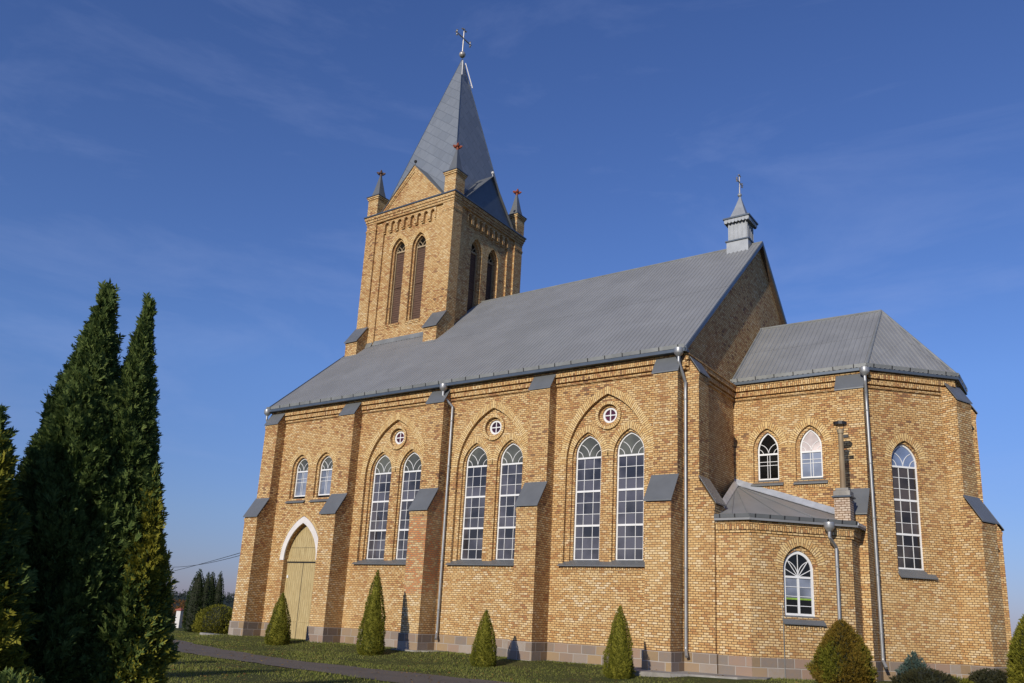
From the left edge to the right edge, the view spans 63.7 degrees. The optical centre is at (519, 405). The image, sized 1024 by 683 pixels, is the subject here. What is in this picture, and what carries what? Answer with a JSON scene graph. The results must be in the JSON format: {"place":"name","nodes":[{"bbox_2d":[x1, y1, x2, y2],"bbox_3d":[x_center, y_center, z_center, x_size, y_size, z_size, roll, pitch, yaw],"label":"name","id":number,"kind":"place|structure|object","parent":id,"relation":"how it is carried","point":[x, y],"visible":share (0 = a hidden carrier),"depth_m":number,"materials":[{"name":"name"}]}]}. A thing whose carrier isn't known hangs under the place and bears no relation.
{"place":"outdoors","nodes":[
{"label":"outdoors","id":0,"kind":"place"},
{"bbox_2d":[172,595,233,616],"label":"hills","id":1,"kind":"structure","parent":0,"point":[177,604],"depth_m":436.52,"materials":[{"name":"green plant"}]},
{"bbox_2d":[173,640,510,682],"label":"path","id":2,"kind":"structure","parent":0,"point":[349,671],"depth_m":23.70,"materials":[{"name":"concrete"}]},
{"bbox_2d":[169,634,797,682],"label":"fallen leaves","id":3,"kind":"object","parent":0,"point":[354,668],"visible":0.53,"depth_m":23.99,"materials":[{"name":"plant"}]},
{"bbox_2d":[0,0,1023,637],"label":"sky","id":4,"kind":"structure","parent":0,"point":[220,161],"materials":[{"name":"blue"}]},
{"bbox_2d":[165,623,897,682],"bbox_3d":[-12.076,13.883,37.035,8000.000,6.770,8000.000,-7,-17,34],"label":"ground","id":5,"kind":"structure","parent":0,"point":[499,662],"depth_m":25.37,"materials":[{"name":"green plant"}]},
{"bbox_2d":[0,404,44,678],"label":"golden thuja","id":6,"kind":"object","parent":5,"relation":"on","point":[15,588],"visible":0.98,"depth_m":8.04,"materials":[{"name":"green plant"}]},
{"bbox_2d":[0,666,45,682],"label":"golden thuja","id":7,"kind":"object","parent":5,"relation":"on","point":[6,676],"visible":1,"depth_m":6.94,"materials":[{"name":"green plant"}]},
{"bbox_2d":[13,279,131,682],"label":"columnar thuja","id":8,"kind":"object","parent":5,"relation":"on","point":[60,467],"visible":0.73,"depth_m":8.81,"materials":[{"name":"green plant"}]},
{"bbox_2d":[66,292,162,682],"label":"columnar thuja","id":9,"kind":"object","parent":5,"relation":"on","point":[134,428],"visible":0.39,"depth_m":9.36,"materials":[{"name":"green plant"}]},
{"bbox_2d":[74,460,182,682],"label":"golden thuja","id":10,"kind":"object","parent":5,"relation":"on","point":[144,652],"visible":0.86,"depth_m":8.90,"materials":[{"name":"green plant"}]},
{"bbox_2d":[175,608,183,627],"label":"gate pillar","id":11,"kind":"structure","parent":5,"relation":"on","point":[179,615],"depth_m":51.20,"materials":[{"name":"white paint"}]},
{"bbox_2d":[171,598,187,622],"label":"autumn tree","id":12,"kind":"object","parent":5,"relation":"on","point":[177,607],"visible":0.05,"depth_m":109.29,"materials":[{"name":"brown plant"}]},
{"bbox_2d":[182,569,212,631],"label":"columnar thuja","id":13,"kind":"object","parent":5,"relation":"on","point":[199,596],"visible":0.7,"depth_m":45.91,"materials":[{"name":"green plant"}]},
{"bbox_2d":[171,590,234,607],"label":"forest","id":14,"kind":"object","parent":5,"relation":"on","point":[184,594],"visible":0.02,"depth_m":417.04,"materials":[{"name":"green plant"}]},
{"bbox_2d":[200,632,219,634],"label":"apron","id":15,"kind":"object","parent":5,"relation":"on","point":[202,633],"visible":0.19,"depth_m":41.70,"materials":[{"name":"concrete"}]},
{"bbox_2d":[191,604,232,633],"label":"globe thuja","id":16,"kind":"object","parent":5,"relation":"on","point":[217,619],"visible":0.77,"depth_m":44.71,"materials":[{"name":"green plant"}]},
{"bbox_2d":[210,571,224,607],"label":"columnar thuja","id":17,"kind":"object","parent":5,"relation":"on","point":[217,594],"visible":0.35,"depth_m":50.29,"materials":[{"name":"green plant"}]},
{"bbox_2d":[264,592,291,644],"bbox_3d":[-9.834,8.794,33.836,1.116,2.241,1.155,-7,-17,34],"label":"conical thuja","id":18,"kind":"object","parent":5,"relation":"on","point":[277,631],"visible":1,"depth_m":33.54,"materials":[{"name":"green plant"}]},
{"bbox_2d":[356,570,385,655],"bbox_3d":[-5.366,7.706,30.549,1.121,3.215,1.126,-7,-17,34],"label":"conical thuja","id":19,"kind":"object","parent":5,"relation":"on","point":[371,634],"visible":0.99,"depth_m":30.21,"materials":[{"name":"green plant"}]},
{"bbox_2d":[391,648,448,651],"bbox_3d":[-3.870,9.535,31.568,1.900,0.335,1.300,-7,-17,34],"label":"apron","id":20,"kind":"object","parent":5,"relation":"on","point":[416,650],"visible":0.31,"depth_m":31.29,"materials":[{"name":"concrete"}]},
{"bbox_2d":[469,610,496,667],"bbox_3d":[-1.141,7.727,27.188,0.999,1.957,0.967,-7,-17,34],"label":"conical thuja","id":21,"kind":"object","parent":5,"relation":"on","point":[483,651],"visible":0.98,"depth_m":26.95,"materials":[{"name":"green plant"}]},
{"bbox_2d":[602,605,635,678],"bbox_3d":[2.975,7.141,24.756,1.016,2.248,1.018,-7,-17,34],"label":"conical thuja","id":22,"kind":"object","parent":5,"relation":"on","point":[618,654],"visible":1,"depth_m":24.50,"materials":[{"name":"green plant"}]},
{"bbox_2d":[228,28,1011,681],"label":"church","id":23,"kind":"structure","parent":5,"relation":"on","point":[712,462],"depth_m":31.21,"materials":[{"name":"yellow brick"},{"name":"granite"},{"name":"metal"}]},
{"bbox_2d":[175,553,238,570],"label":"power cable","id":24,"kind":"object","parent":23,"relation":"attached to","point":[209,561],"visible":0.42,"depth_m":56.17,"materials":[{"name":"black metal"}]},
{"bbox_2d":[284,525,315,639],"bbox_3d":[-9.951,8.113,37.492,2.200,5.470,0.070,-7,-17,34],"label":"door","id":25,"kind":"structure","parent":23,"relation":"in","point":[301,561],"depth_m":37.57,"materials":[{"name":"beige wood"}]},
{"bbox_2d":[294,458,307,496],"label":"window","id":26,"kind":"structure","parent":23,"relation":"in","point":[302,471],"depth_m":39.12,"materials":[{"name":"grey glass"}]},
{"bbox_2d":[318,456,332,495],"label":"window","id":27,"kind":"structure","parent":23,"relation":"in","point":[327,465],"depth_m":38.20,"materials":[{"name":"glass"}]},
{"bbox_2d":[367,455,391,558],"bbox_3d":[-6.048,4.413,35.914,1.090,4.590,0.056,-7,-17,34],"label":"window","id":28,"kind":"structure","parent":23,"relation":"in","point":[382,476],"depth_m":35.92,"materials":[{"name":"grey glass"}]},
{"bbox_2d":[395,431,403,443],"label":"round window","id":29,"kind":"structure","parent":23,"relation":"in","point":[399,438],"depth_m":36.16,"materials":[{"name":"white paint"}]},
{"bbox_2d":[396,452,421,558],"bbox_3d":[-4.632,4.238,34.954,1.090,4.590,0.056,-7,-17,34],"label":"window","id":30,"kind":"structure","parent":23,"relation":"in","point":[412,467],"depth_m":35.10,"materials":[{"name":"glass"}]},
{"bbox_2d":[461,446,486,559],"bbox_3d":[-1.765,3.886,33.012,1.090,4.590,0.056,-7,-17,34],"label":"window","id":31,"kind":"structure","parent":23,"relation":"in","point":[474,506],"depth_m":33.01,"materials":[{"name":"grey glass"}]},
{"bbox_2d":[490,420,500,434],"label":"round window","id":32,"kind":"structure","parent":23,"relation":"in","point":[495,427],"depth_m":33.24,"materials":[{"name":"white paint"}]},
{"bbox_2d":[496,443,522,559],"bbox_3d":[-0.349,3.711,32.052,1.090,4.590,0.056,-7,-17,34],"label":"window","id":33,"kind":"structure","parent":23,"relation":"in","point":[512,457],"depth_m":32.10,"materials":[{"name":"grey glass"}]},
{"bbox_2d":[574,436,601,559],"bbox_3d":[2.517,3.358,30.110,1.090,4.590,0.056,-7,-17,34],"label":"window","id":34,"kind":"structure","parent":23,"relation":"in","point":[588,470],"depth_m":30.09,"materials":[{"name":"grey glass"}]},
{"bbox_2d":[603,407,616,422],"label":"round window","id":35,"kind":"structure","parent":23,"relation":"in","point":[610,414],"depth_m":30.34,"materials":[{"name":"white paint"}]},
{"bbox_2d":[616,432,643,559],"bbox_3d":[3.934,3.184,29.150,1.090,4.590,0.056,-7,-17,34],"label":"window","id":36,"kind":"structure","parent":23,"relation":"in","point":[630,474],"depth_m":29.13,"materials":[{"name":"grey glass"}]},
{"bbox_2d":[758,433,778,480],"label":"window","id":37,"kind":"structure","parent":23,"relation":"in","point":[768,455],"depth_m":31.26,"materials":[{"name":"black glass"}]},
{"bbox_2d":[783,551,814,616],"bbox_3d":[8.878,5.675,26.276,0.742,2.050,0.742,-7,-17,34],"label":"window","id":38,"kind":"structure","parent":23,"relation":"in","point":[798,569],"depth_m":26.28,"materials":[{"name":"white paint"}]},
{"bbox_2d":[800,429,822,477],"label":"window","id":39,"kind":"structure","parent":23,"relation":"in","point":[811,445],"depth_m":30.37,"materials":[{"name":"white glass"}]},
{"bbox_2d":[891,444,923,569],"bbox_3d":[13.579,3.547,29.035,1.050,4.420,0.056,5,-15,-10],"label":"window","id":40,"kind":"structure","parent":23,"relation":"in","point":[904,469],"depth_m":29.01,"materials":[{"name":"grey glass"}]},
{"bbox_2d":[634,667,771,679],"bbox_3d":[5.305,8.571,26.013,5.292,0.345,3.428,-1,-15,13],"label":"apron","id":41,"kind":"object","parent":5,"relation":"on","point":[645,672],"visible":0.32,"depth_m":24.71,"materials":[{"name":"concrete"}]},
{"bbox_2d":[804,619,877,682],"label":"globe thuja","id":42,"kind":"object","parent":5,"relation":"on","point":[841,655],"visible":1,"depth_m":22.25,"materials":[{"name":"green foliage"},{"name":"twig"},{"name":"bark"}]},
{"bbox_2d":[895,651,931,679],"bbox_3d":[12.479,8.337,26.044,1.234,1.178,1.249,-4,-16,24],"label":"spruce shrub","id":43,"kind":"object","parent":5,"relation":"on","point":[914,662],"visible":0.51,"depth_m":26.01,"materials":[{"name":"green plant"}]},
{"bbox_2d":[888,667,957,682],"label":"juniper","id":44,"kind":"object","parent":5,"relation":"on","point":[918,675],"visible":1,"depth_m":24.13,"materials":[{"name":"green plant"}]},
{"bbox_2d":[951,676,973,682],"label":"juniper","id":45,"kind":"object","parent":5,"relation":"on","point":[962,680],"visible":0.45,"depth_m":24.86,"materials":[{"name":"green plant"}]},
{"bbox_2d":[966,668,1007,682],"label":"juniper","id":46,"kind":"object","parent":5,"relation":"on","point":[984,675],"visible":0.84,"depth_m":25.14,"materials":[{"name":"green plant"}]},
{"bbox_2d":[1005,614,1023,682],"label":"golden thuja","id":47,"kind":"object","parent":5,"relation":"on","point":[1015,656],"visible":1,"depth_m":24.48,"materials":[{"name":"green plant"}]}
]}

